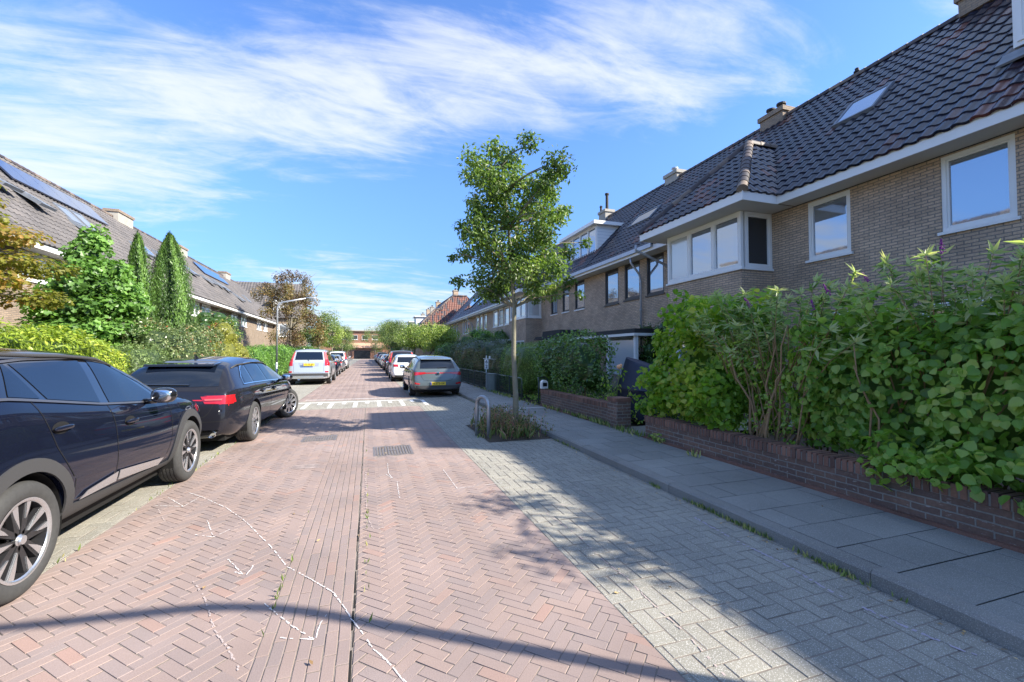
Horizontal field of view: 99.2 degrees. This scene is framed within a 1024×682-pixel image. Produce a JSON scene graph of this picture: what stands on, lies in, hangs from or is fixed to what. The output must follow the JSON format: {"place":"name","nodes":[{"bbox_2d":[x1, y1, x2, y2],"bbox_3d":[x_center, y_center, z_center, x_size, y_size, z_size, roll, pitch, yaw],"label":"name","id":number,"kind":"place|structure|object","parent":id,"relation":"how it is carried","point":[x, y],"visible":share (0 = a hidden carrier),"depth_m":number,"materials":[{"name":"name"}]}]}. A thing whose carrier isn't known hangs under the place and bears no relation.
{"place":"outdoors","nodes":[
{"label":"outdoors","id":0,"kind":"place"},
{"bbox_2d":[0,154,154,340],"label":"terraced house","id":1,"kind":"structure","parent":0,"point":[61,216],"depth_m":17.30,"materials":[{"name":"tile"}]},
{"bbox_2d":[18,249,54,284],"bbox_3d":[-16.880,-2.565,15.478,0.150,1.035,1.900,1,-2,-18],"label":"window","id":2,"kind":"structure","parent":1,"relation":"in","point":[26,252],"depth_m":15.47,"materials":[{"name":"white paint"}]},
{"bbox_2d":[78,196,230,316],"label":"terraced house","id":3,"kind":"structure","parent":0,"point":[119,222],"depth_m":28.59,"materials":[{"name":"tile"}]},
{"bbox_2d":[179,245,259,350],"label":"terraced house","id":4,"kind":"structure","parent":0,"point":[243,311],"depth_m":39.46,"materials":[{"name":"brick"}]},
{"bbox_2d":[211,268,278,346],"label":"terraced house","id":5,"kind":"structure","parent":0,"point":[262,328],"depth_m":47.91,"materials":[{"name":"brick"}]},
{"bbox_2d":[235,275,307,345],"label":"corner house","id":6,"kind":"structure","parent":0,"point":[246,286],"depth_m":55.32,"materials":[{"name":"brick"}]},
{"bbox_2d":[317,320,347,351],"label":"street side tree","id":7,"kind":"object","parent":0,"point":[336,340],"visible":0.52,"depth_m":64.88,"materials":[{"name":"green plant"}]},
{"bbox_2d":[331,324,353,350],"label":"street side tree","id":8,"kind":"object","parent":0,"point":[348,337],"visible":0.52,"depth_m":85.83,"materials":[{"name":"green plant"}]},
{"bbox_2d":[338,331,356,355],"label":"street side tree","id":9,"kind":"object","parent":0,"point":[350,348],"visible":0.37,"depth_m":104.66,"materials":[{"name":"green plant"}]},
{"bbox_2d":[314,330,390,353],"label":"apartment building","id":10,"kind":"structure","parent":0,"point":[357,334],"depth_m":134.18,"materials":[{"name":"red brick"}]},
{"bbox_2d":[340,343,381,358],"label":"garage house","id":11,"kind":"structure","parent":0,"point":[363,351],"depth_m":131.04,"materials":[{"name":"red brick"}]},
{"bbox_2d":[348,359,381,368],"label":"road","id":12,"kind":"structure","parent":0,"point":[366,364],"depth_m":55.27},
{"bbox_2d":[375,321,401,349],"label":"avenue tree","id":13,"kind":"object","parent":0,"point":[381,333],"visible":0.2,"depth_m":82.75,"materials":[{"name":"green plant"}]},
{"bbox_2d":[380,320,404,350],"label":"avenue tree","id":14,"kind":"object","parent":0,"point":[385,335],"visible":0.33,"depth_m":70.96,"materials":[{"name":"green plant"}]},
{"bbox_2d":[381,320,410,349],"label":"avenue tree","id":15,"kind":"object","parent":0,"point":[392,331],"visible":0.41,"depth_m":61.37,"materials":[{"name":"green plant"}]},
{"bbox_2d":[407,300,440,350],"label":"distant house","id":16,"kind":"structure","parent":0,"point":[417,319],"depth_m":79.85,"materials":[{"name":"paint"}]},
{"bbox_2d":[412,288,468,355],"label":"corner house","id":17,"kind":"structure","parent":0,"point":[443,312],"depth_m":61.01,"materials":[{"name":"tile"}]},
{"bbox_2d":[444,285,487,339],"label":"terraced house","id":18,"kind":"structure","parent":0,"point":[451,322],"depth_m":55.27,"materials":[{"name":"brick"}]},
{"bbox_2d":[454,276,494,339],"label":"terraced house","id":19,"kind":"structure","parent":0,"point":[465,323],"depth_m":48.83,"materials":[{"name":"brick"}]},
{"bbox_2d":[0,0,957,346],"label":"sky","id":20,"kind":"structure","parent":0,"point":[324,139],"materials":[{"name":"blue"}]},
{"bbox_2d":[486,373,496,391],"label":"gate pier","id":21,"kind":"structure","parent":0,"point":[490,381],"depth_m":16.06,"materials":[{"name":"concrete"}]},
{"bbox_2d":[466,262,527,337],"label":"terraced house","id":22,"kind":"structure","parent":0,"point":[479,316],"depth_m":42.06,"materials":[{"name":"paint"}]},
{"bbox_2d":[0,369,1023,681],"bbox_3d":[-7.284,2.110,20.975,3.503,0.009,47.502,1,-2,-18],"label":"road","id":23,"kind":"structure","parent":0,"point":[236,462],"depth_m":2.86,"materials":[{"name":"red brick"}]},
{"bbox_2d":[288,349,337,383],"bbox_3d":[-10.416,1.295,23.003,2.258,1.744,4.831,1,-2,-18],"label":"parked suv","id":24,"kind":"object","parent":23,"relation":"on","point":[311,365],"visible":0.99,"depth_m":20.93,"materials":[{"name":"white paint"}]},
{"bbox_2d":[300,435,336,441],"bbox_3d":[-3.412,1.733,7.737,0.560,0.024,0.520,1,-2,-18],"label":"drain cover","id":25,"kind":"object","parent":23,"relation":"on","point":[308,437],"visible":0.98,"depth_m":7.70,"materials":[{"name":"metal"}]},
{"bbox_2d":[155,463,489,681],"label":"chalk lines","id":26,"kind":"object","parent":23,"relation":"on","point":[384,658],"visible":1,"depth_m":2.63,"materials":[{"name":"grey"}]},
{"bbox_2d":[348,442,363,681],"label":"open road joint","id":27,"kind":"object","parent":23,"relation":"on","point":[350,660],"visible":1,"depth_m":2.62,"materials":[{"name":"black"}]},
{"bbox_2d":[373,445,413,456],"bbox_3d":[-1.854,1.705,6.776,0.580,0.024,0.680,1,-2,-18],"label":"drain cover","id":28,"kind":"object","parent":23,"relation":"on","point":[376,452],"visible":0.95,"depth_m":6.74,"materials":[{"name":"metal"}]},
{"bbox_2d":[158,463,724,675],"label":"faint chalk lines","id":29,"kind":"object","parent":23,"relation":"on","point":[228,647],"visible":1,"depth_m":2.87,"materials":[{"name":"grey paint"}]},
{"bbox_2d":[42,378,1023,681],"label":"parking strip","id":30,"kind":"object","parent":23,"relation":"on","point":[652,498],"visible":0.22,"depth_m":2.90,"materials":[{"name":"grey brick"}]},
{"bbox_2d":[0,348,201,605],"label":"parked suv","id":31,"kind":"object","parent":30,"relation":"on","point":[81,436],"visible":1,"depth_m":3.19,"materials":[{"name":"black paint"}]},
{"bbox_2d":[129,355,297,440],"bbox_3d":[-5.689,1.010,8.611,2.198,1.480,4.929,0,-2,-16],"label":"parked estate car","id":32,"kind":"object","parent":30,"relation":"on","point":[240,398],"visible":0.67,"depth_m":6.87,"materials":[{"name":"black paint"}]},
{"bbox_2d":[330,354,342,375],"bbox_3d":[-12.804,1.628,30.002,2.178,1.484,4.329,1,-2,-18],"label":"parked car","id":33,"kind":"object","parent":30,"relation":"on","point":[338,367],"visible":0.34,"depth_m":29.05,"materials":[{"name":"black paint"}]},
{"bbox_2d":[333,354,346,371],"bbox_3d":[-14.907,1.818,36.329,2.178,1.470,4.669,1,-2,-18],"label":"parked estate car","id":34,"kind":"object","parent":30,"relation":"on","point":[339,357],"visible":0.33,"depth_m":35.10,"materials":[{"name":"grey paint"}]},
{"bbox_2d":[330,351,350,368],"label":"parked suv","id":35,"kind":"object","parent":30,"relation":"on","point":[343,354],"visible":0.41,"depth_m":41.84,"materials":[{"name":"white paint"}]},
{"bbox_2d":[298,398,428,408],"bbox_3d":[-4.721,1.884,13.363,4.010,0.001,2.430,1,-2,-18],"label":"speed hump marking","id":36,"kind":"object","parent":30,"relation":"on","point":[356,403],"visible":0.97,"depth_m":13.36,"materials":[{"name":"paint"}]},
{"bbox_2d":[383,350,412,375],"bbox_3d":[-8.074,1.538,31.402,2.258,1.744,4.831,1,-2,-18],"label":"parked suv","id":37,"kind":"object","parent":30,"relation":"on","point":[392,354],"visible":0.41,"depth_m":29.49,"materials":[{"name":"grey paint"}]},
{"bbox_2d":[386,354,416,380],"bbox_3d":[-6.185,1.493,25.338,2.178,1.484,4.329,1,-2,-18],"label":"parked car","id":38,"kind":"object","parent":30,"relation":"on","point":[395,370],"visible":0.48,"depth_m":23.45,"materials":[{"name":"white paint"}]},
{"bbox_2d":[400,354,460,395],"bbox_3d":[-3.249,1.262,17.117,2.178,1.470,4.669,1,-2,-18],"label":"parked estate car","id":39,"kind":"object","parent":30,"relation":"on","point":[431,373],"visible":1,"depth_m":15.10,"materials":[{"name":"grey paint"}]},
{"bbox_2d":[57,386,907,635],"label":"grass","id":40,"kind":"structure","parent":30,"relation":"on","point":[835,567],"depth_m":4.22,"materials":[{"name":"green plant"}]},
{"bbox_2d":[466,424,550,441],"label":"tree pit soil","id":41,"kind":"object","parent":30,"relation":"on","point":[495,437],"visible":0.3,"depth_m":7.75,"materials":[{"name":"brown soil"}]},
{"bbox_2d":[475,395,489,437],"bbox_3d":[-0.529,1.363,7.864,0.066,0.771,0.429,1,-2,-39],"label":"bicycle stand","id":42,"kind":"object","parent":41,"relation":"on","point":[480,397],"visible":0.92,"depth_m":7.90,"materials":[{"name":"metal"}]},
{"bbox_2d":[470,402,553,439],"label":"pit weeds","id":43,"kind":"object","parent":41,"relation":"on","point":[502,421],"visible":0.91,"depth_m":7.96,"materials":[{"name":"green plant"}]},
{"bbox_2d":[446,129,592,434],"bbox_3d":[0.157,-1.039,8.070,2.770,5.589,2.220,0,-2,2],"label":"street tree","id":44,"kind":"object","parent":41,"relation":"in","point":[496,188],"visible":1,"depth_m":7.85,"materials":[{"name":"green plant"}]},
{"bbox_2d":[203,421,1016,663],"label":"fallen leaves","id":45,"kind":"object","parent":30,"relation":"on","point":[311,661],"visible":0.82,"depth_m":2.89,"materials":[{"name":"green plant"}]},
{"bbox_2d":[694,517,976,654],"bbox_3d":[1.948,1.586,3.064,0.108,0.001,1.936,1,-2,-19],"label":"lilac chalk line","id":46,"kind":"object","parent":30,"relation":"on","point":[842,596],"visible":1,"depth_m":2.70,"materials":[{"name":"grey"}]},
{"bbox_2d":[482,245,557,341],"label":"terraced house","id":47,"kind":"structure","parent":0,"point":[500,316],"depth_m":35.96,"materials":[{"name":"paint"}]},
{"bbox_2d":[498,308,502,326],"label":"window","id":48,"kind":"structure","parent":47,"relation":"in","point":[500,310],"depth_m":35.90,"materials":[{"name":"glass"}]},
{"bbox_2d":[493,329,508,338],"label":"climbing plant","id":49,"kind":"object","parent":47,"relation":"attached to","point":[499,333],"visible":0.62,"depth_m":34.05,"materials":[{"name":"green plant"}]},
{"bbox_2d":[504,306,508,325],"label":"window","id":50,"kind":"structure","parent":47,"relation":"in","point":[506,308],"depth_m":34.37,"materials":[{"name":"glass"}]},
{"bbox_2d":[500,243,564,346],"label":"terraced house","id":51,"kind":"structure","parent":0,"point":[530,322],"depth_m":27.32,"materials":[{"name":"brick"}]},
{"bbox_2d":[509,294,526,321],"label":"window","id":52,"kind":"structure","parent":51,"relation":"in","point":[521,311],"depth_m":28.02,"materials":[{"name":"glass"}]},
{"bbox_2d":[527,296,541,318],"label":"window","id":53,"kind":"structure","parent":51,"relation":"in","point":[533,311],"depth_m":27.29,"materials":[{"name":"glass"}]},
{"bbox_2d":[534,185,660,350],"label":"terraced house","id":54,"kind":"structure","parent":0,"point":[568,312],"depth_m":22.89,"materials":[{"name":"brick"}]},
{"bbox_2d":[550,292,557,315],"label":"window","id":55,"kind":"structure","parent":54,"relation":"in","point":[554,304],"depth_m":25.66,"materials":[{"name":"black"}]},
{"bbox_2d":[561,289,569,313],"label":"window","id":56,"kind":"structure","parent":54,"relation":"in","point":[565,297],"depth_m":24.11,"materials":[{"name":"black"}]},
{"bbox_2d":[574,279,584,310],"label":"window","id":57,"kind":"structure","parent":54,"relation":"in","point":[579,305],"depth_m":22.50,"materials":[{"name":"black"}]},
{"bbox_2d":[280,359,1023,492],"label":"ground","id":58,"kind":"structure","parent":0,"point":[636,422],"depth_m":9.29,"materials":[{"name":"soil"}]},
{"bbox_2d":[0,181,82,310],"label":"copper maple","id":59,"kind":"object","parent":58,"relation":"on","point":[17,239],"visible":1,"depth_m":8.85,"materials":[{"name":"orange plant"}]},
{"bbox_2d":[0,316,131,373],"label":"cypress hedge","id":60,"kind":"object","parent":58,"relation":"on","point":[13,337],"visible":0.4,"depth_m":8.06,"materials":[{"name":"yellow plant"}]},
{"bbox_2d":[14,223,154,349],"bbox_3d":[-12.241,-0.855,12.799,3.009,5.251,2.965,1,-2,-18],"label":"broad green tree","id":61,"kind":"object","parent":58,"relation":"on","point":[100,290],"visible":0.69,"depth_m":12.35,"materials":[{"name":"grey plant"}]},
{"bbox_2d":[110,342,172,373],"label":"box hedge","id":62,"kind":"object","parent":58,"relation":"on","point":[140,357],"visible":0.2,"depth_m":11.18,"materials":[{"name":"green plant"}]},
{"bbox_2d":[125,230,159,330],"bbox_3d":[-12.152,-0.874,14.148,1.314,5.567,1.264,1,-2,-18],"label":"columnar conifer","id":63,"kind":"object","parent":58,"relation":"on","point":[138,257],"visible":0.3,"depth_m":14.10,"materials":[{"name":"green plant"}]},
{"bbox_2d":[120,317,225,360],"bbox_3d":[-11.330,0.600,14.743,2.234,2.668,5.132,1,-2,-18],"label":"photinia shrub","id":64,"kind":"object","parent":58,"relation":"on","point":[180,343],"visible":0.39,"depth_m":13.63,"materials":[{"name":"green plant"}]},
{"bbox_2d":[149,229,200,331],"bbox_3d":[-12.598,-1.082,16.121,1.985,6.098,2.080,1,-2,-18],"label":"columnar conifer","id":65,"kind":"object","parent":58,"relation":"on","point":[170,276],"visible":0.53,"depth_m":15.80,"materials":[{"name":"green plant"}]},
{"bbox_2d":[190,308,245,341],"bbox_3d":[-16.159,0.133,23.467,3.510,3.894,3.318,-1,-2,32],"label":"dark garden tree","id":66,"kind":"object","parent":58,"relation":"on","point":[207,318],"visible":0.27,"depth_m":23.16,"materials":[{"name":"green plant"}]},
{"bbox_2d":[208,319,253,357],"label":"golden shrub","id":67,"kind":"object","parent":58,"relation":"on","point":[233,348],"visible":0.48,"depth_m":18.54,"materials":[{"name":"yellow plant"}]},
{"bbox_2d":[245,343,270,367],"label":"green bush","id":68,"kind":"object","parent":58,"relation":"on","point":[256,354],"visible":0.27,"depth_m":22.60,"materials":[{"name":"green plant"}]},
{"bbox_2d":[252,343,293,375],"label":"green hedge","id":69,"kind":"object","parent":58,"relation":"on","point":[285,354],"visible":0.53,"depth_m":27.32,"materials":[{"name":"green plant"}]},
{"bbox_2d":[249,269,328,347],"bbox_3d":[-19.693,-1.945,38.925,6.458,8.944,6.028,1,-2,-18],"label":"copper beech","id":70,"kind":"object","parent":58,"relation":"on","point":[296,337],"visible":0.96,"depth_m":37.91,"materials":[{"name":"brown plant"}]},
{"bbox_2d":[281,344,321,353],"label":"hedge","id":71,"kind":"object","parent":58,"relation":"on","point":[301,347],"visible":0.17,"depth_m":39.09,"materials":[{"name":"green plant"}]},
{"bbox_2d":[298,306,342,348],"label":"street side tree","id":72,"kind":"object","parent":58,"relation":"on","point":[330,317],"visible":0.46,"depth_m":51.06,"materials":[{"name":"green plant"}]},
{"bbox_2d":[360,324,383,353],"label":"end tree","id":73,"kind":"object","parent":58,"relation":"on","point":[368,338],"visible":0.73,"depth_m":127.65,"materials":[{"name":"green plant"}]},
{"bbox_2d":[393,321,421,349],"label":"avenue tree","id":74,"kind":"object","parent":58,"relation":"on","point":[396,331],"visible":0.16,"depth_m":52.80,"materials":[{"name":"green plant"}]},
{"bbox_2d":[394,323,429,353],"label":"avenue tree","id":75,"kind":"object","parent":58,"relation":"on","point":[408,342],"visible":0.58,"depth_m":45.21,"materials":[{"name":"green plant"}]},
{"bbox_2d":[410,320,461,354],"bbox_3d":[-6.494,0.424,37.428,4.323,4.200,7.130,1,-2,-18],"label":"garden tree","id":76,"kind":"object","parent":58,"relation":"on","point":[431,339],"visible":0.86,"depth_m":35.54,"materials":[{"name":"green plant"}]},
{"bbox_2d":[433,342,455,356],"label":"garden shrub","id":77,"kind":"object","parent":58,"relation":"on","point":[443,349],"visible":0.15,"depth_m":30.95,"materials":[{"name":"green plant"}]},
{"bbox_2d":[459,326,498,341],"bbox_3d":[-2.657,0.607,32.228,3.190,3.474,5.385,1,-2,-18],"label":"garden tree","id":78,"kind":"object","parent":58,"relation":"on","point":[475,333],"visible":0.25,"depth_m":32.07,"materials":[{"name":"green plant"}]},
{"bbox_2d":[449,336,511,380],"bbox_3d":[-1.965,1.000,25.208,2.795,2.476,10.216,1,-2,-18],"label":"dark hedge","id":79,"kind":"object","parent":58,"relation":"on","point":[470,354],"visible":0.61,"depth_m":22.26,"materials":[{"name":"green plant"}]},
{"bbox_2d":[483,344,525,389],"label":"round bush","id":80,"kind":"object","parent":58,"relation":"on","point":[495,355],"visible":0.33,"depth_m":18.14,"materials":[{"name":"green plant"}]},
{"bbox_2d":[499,341,563,396],"bbox_3d":[0.675,0.973,15.725,1.887,1.979,3.477,1,-2,-18],"label":"thuja hedge","id":81,"kind":"object","parent":58,"relation":"on","point":[525,358],"visible":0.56,"depth_m":14.60,"materials":[{"name":"green plant"}]},
{"bbox_2d":[531,328,619,396],"bbox_3d":[1.632,0.761,11.984,1.568,2.187,3.857,1,-2,-18],"label":"laurel bush","id":82,"kind":"object","parent":58,"relation":"on","point":[572,361],"visible":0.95,"depth_m":10.87,"materials":[{"name":"green plant"}]},
{"bbox_2d":[523,387,805,436],"bbox_3d":[3.638,1.555,10.885,4.782,0.482,7.632,1,-2,-18],"label":"ground cover","id":83,"kind":"object","parent":58,"relation":"on","point":[609,395],"visible":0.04,"depth_m":9.23,"materials":[{"name":"green plant"}]},
{"bbox_2d":[600,364,637,399],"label":"rose bush","id":84,"kind":"object","parent":83,"relation":"on","point":[619,367],"visible":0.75,"depth_m":8.68,"materials":[{"name":"green plant"}]},
{"bbox_2d":[632,285,792,430],"bbox_3d":[3.276,0.247,6.986,2.010,2.169,2.306,1,-2,-18],"label":"lime green shrub","id":85,"kind":"object","parent":83,"relation":"on","point":[694,389],"visible":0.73,"depth_m":6.57,"materials":[{"name":"green plant"}]},
{"bbox_2d":[457,391,1023,656],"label":"kerb","id":86,"kind":"structure","parent":58,"relation":"on","point":[1002,631],"depth_m":2.94,"materials":[{"name":"concrete"}]},
{"bbox_2d":[684,263,921,446],"bbox_3d":[3.598,0.375,5.702,1.580,2.395,2.782,1,-2,-18],"label":"butterfly bush","id":87,"kind":"object","parent":58,"relation":"on","point":[771,337],"visible":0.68,"depth_m":5.54,"materials":[{"name":"green plant"}]},
{"bbox_2d":[715,282,1023,515],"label":"broadleaf shrub","id":88,"kind":"object","parent":58,"relation":"on","point":[856,408],"visible":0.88,"depth_m":3.88,"materials":[{"name":"green plant"}]},
{"bbox_2d":[829,237,1023,489],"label":"butterfly bush","id":89,"kind":"object","parent":58,"relation":"on","point":[923,275],"visible":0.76,"depth_m":4.03,"materials":[{"name":"green plant"}]},
{"bbox_2d":[572,136,797,389],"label":"terraced house","id":90,"kind":"structure","parent":0,"point":[630,291],"depth_m":18.36,"materials":[{"name":"brick"}]},
{"bbox_2d":[604,268,618,306],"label":"window","id":91,"kind":"structure","parent":90,"relation":"in","point":[611,277],"depth_m":19.56,"materials":[{"name":"black"}]},
{"bbox_2d":[606,337,647,374],"bbox_3d":[4.872,0.631,18.329,0.085,1.600,3.400,1,-2,-18],"label":"window","id":92,"kind":"structure","parent":90,"relation":"in","point":[643,342],"depth_m":18.44,"materials":[{"name":"white paint"}]},
{"bbox_2d":[623,261,639,301],"bbox_3d":[4.976,-2.447,18.000,0.150,1.545,1.200,1,-2,-18],"label":"window","id":93,"kind":"structure","parent":90,"relation":"in","point":[632,285],"depth_m":18.08,"materials":[{"name":"black"}]},
{"bbox_2d":[629,318,668,374],"bbox_3d":[5.086,0.371,15.747,1.288,2.799,3.245,1,-2,-18],"label":"climbing plant","id":94,"kind":"object","parent":90,"relation":"attached to","point":[647,353],"visible":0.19,"depth_m":15.52,"materials":[{"name":"green plant"}]},
{"bbox_2d":[645,252,664,296],"bbox_3d":[5.452,-2.489,16.552,0.150,1.545,1.150,1,-2,-18],"label":"window","id":95,"kind":"structure","parent":90,"relation":"in","point":[655,270],"depth_m":16.62,"materials":[{"name":"black"}]},
{"bbox_2d":[624,417,793,435],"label":"garden path","id":96,"kind":"structure","parent":0,"point":[640,429],"depth_m":8.16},
{"bbox_2d":[616,357,679,420],"bbox_3d":[2.906,1.017,9.544,0.878,1.320,1.996,1,-2,-18],"label":"covered scooter","id":97,"kind":"object","parent":96,"relation":"on","point":[631,366],"visible":0.25,"depth_m":9.49,"materials":[{"name":"blue"}]},
{"bbox_2d":[459,382,1023,624],"bbox_3d":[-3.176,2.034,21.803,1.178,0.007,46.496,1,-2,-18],"label":"pavement","id":98,"kind":"structure","parent":0,"point":[964,579],"depth_m":3.64,"materials":[{"name":"grey concrete"}]},
{"bbox_2d":[460,368,522,399],"bbox_3d":[-1.646,1.619,19.116,0.040,0.710,12.515,1,-2,-18],"label":"garden fence","id":99,"kind":"object","parent":98,"relation":"on","point":[463,372],"visible":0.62,"depth_m":17.76,"materials":[{"name":"grey metal"}]},
{"bbox_2d":[539,389,630,428],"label":"garden wall","id":100,"kind":"structure","parent":98,"relation":"on","point":[613,410],"depth_m":9.05,"materials":[{"name":"brick"}]},
{"bbox_2d":[643,415,1023,553],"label":"garden wall","id":101,"kind":"structure","parent":98,"relation":"on","point":[989,519],"depth_m":4.13,"materials":[{"name":"brick"}]},
{"bbox_2d":[634,0,1023,411],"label":"terraced house","id":102,"kind":"structure","parent":0,"point":[910,148],"depth_m":9.90,"materials":[{"name":"brick"}]},
{"bbox_2d":[666,211,744,285],"bbox_3d":[5.556,-2.607,12.829,0.120,1.545,3.050,1,-2,-18],"label":"window","id":103,"kind":"structure","parent":102,"relation":"in","point":[715,247],"depth_m":12.61,"materials":[{"name":"glass"}]},
{"bbox_2d":[743,211,773,271],"bbox_3d":[6.555,-2.642,11.616,1.020,1.545,0.120,1,-2,-18],"label":"window","id":104,"kind":"structure","parent":102,"relation":"in","point":[757,227],"depth_m":11.63,"materials":[{"name":"glass"}]},
{"bbox_2d":[805,189,853,262],"bbox_3d":[7.503,-2.680,10.318,0.150,1.485,1.100,1,-2,-18],"label":"window","id":105,"kind":"structure","parent":102,"relation":"in","point":[829,220],"depth_m":10.33,"materials":[{"name":"glass"}]},
{"bbox_2d":[937,133,1021,235],"bbox_3d":[8.329,-2.752,7.806,0.150,1.485,1.110,1,-2,-18],"label":"window","id":106,"kind":"structure","parent":102,"relation":"in","point":[979,184],"depth_m":7.79,"materials":[{"name":"glass"}]},
{"label":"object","id":107,"kind":"structure","parent":0,"visible":0},
{"bbox_2d":[275,297,315,373],"bbox_3d":[-11.171,-0.102,22.551,1.882,4.410,0.170,1,-2,-18],"label":"street lamp","id":108,"kind":"object","parent":107,"relation":"on","point":[276,363],"visible":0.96,"depth_m":22.26,"materials":[{"name":"metal"}]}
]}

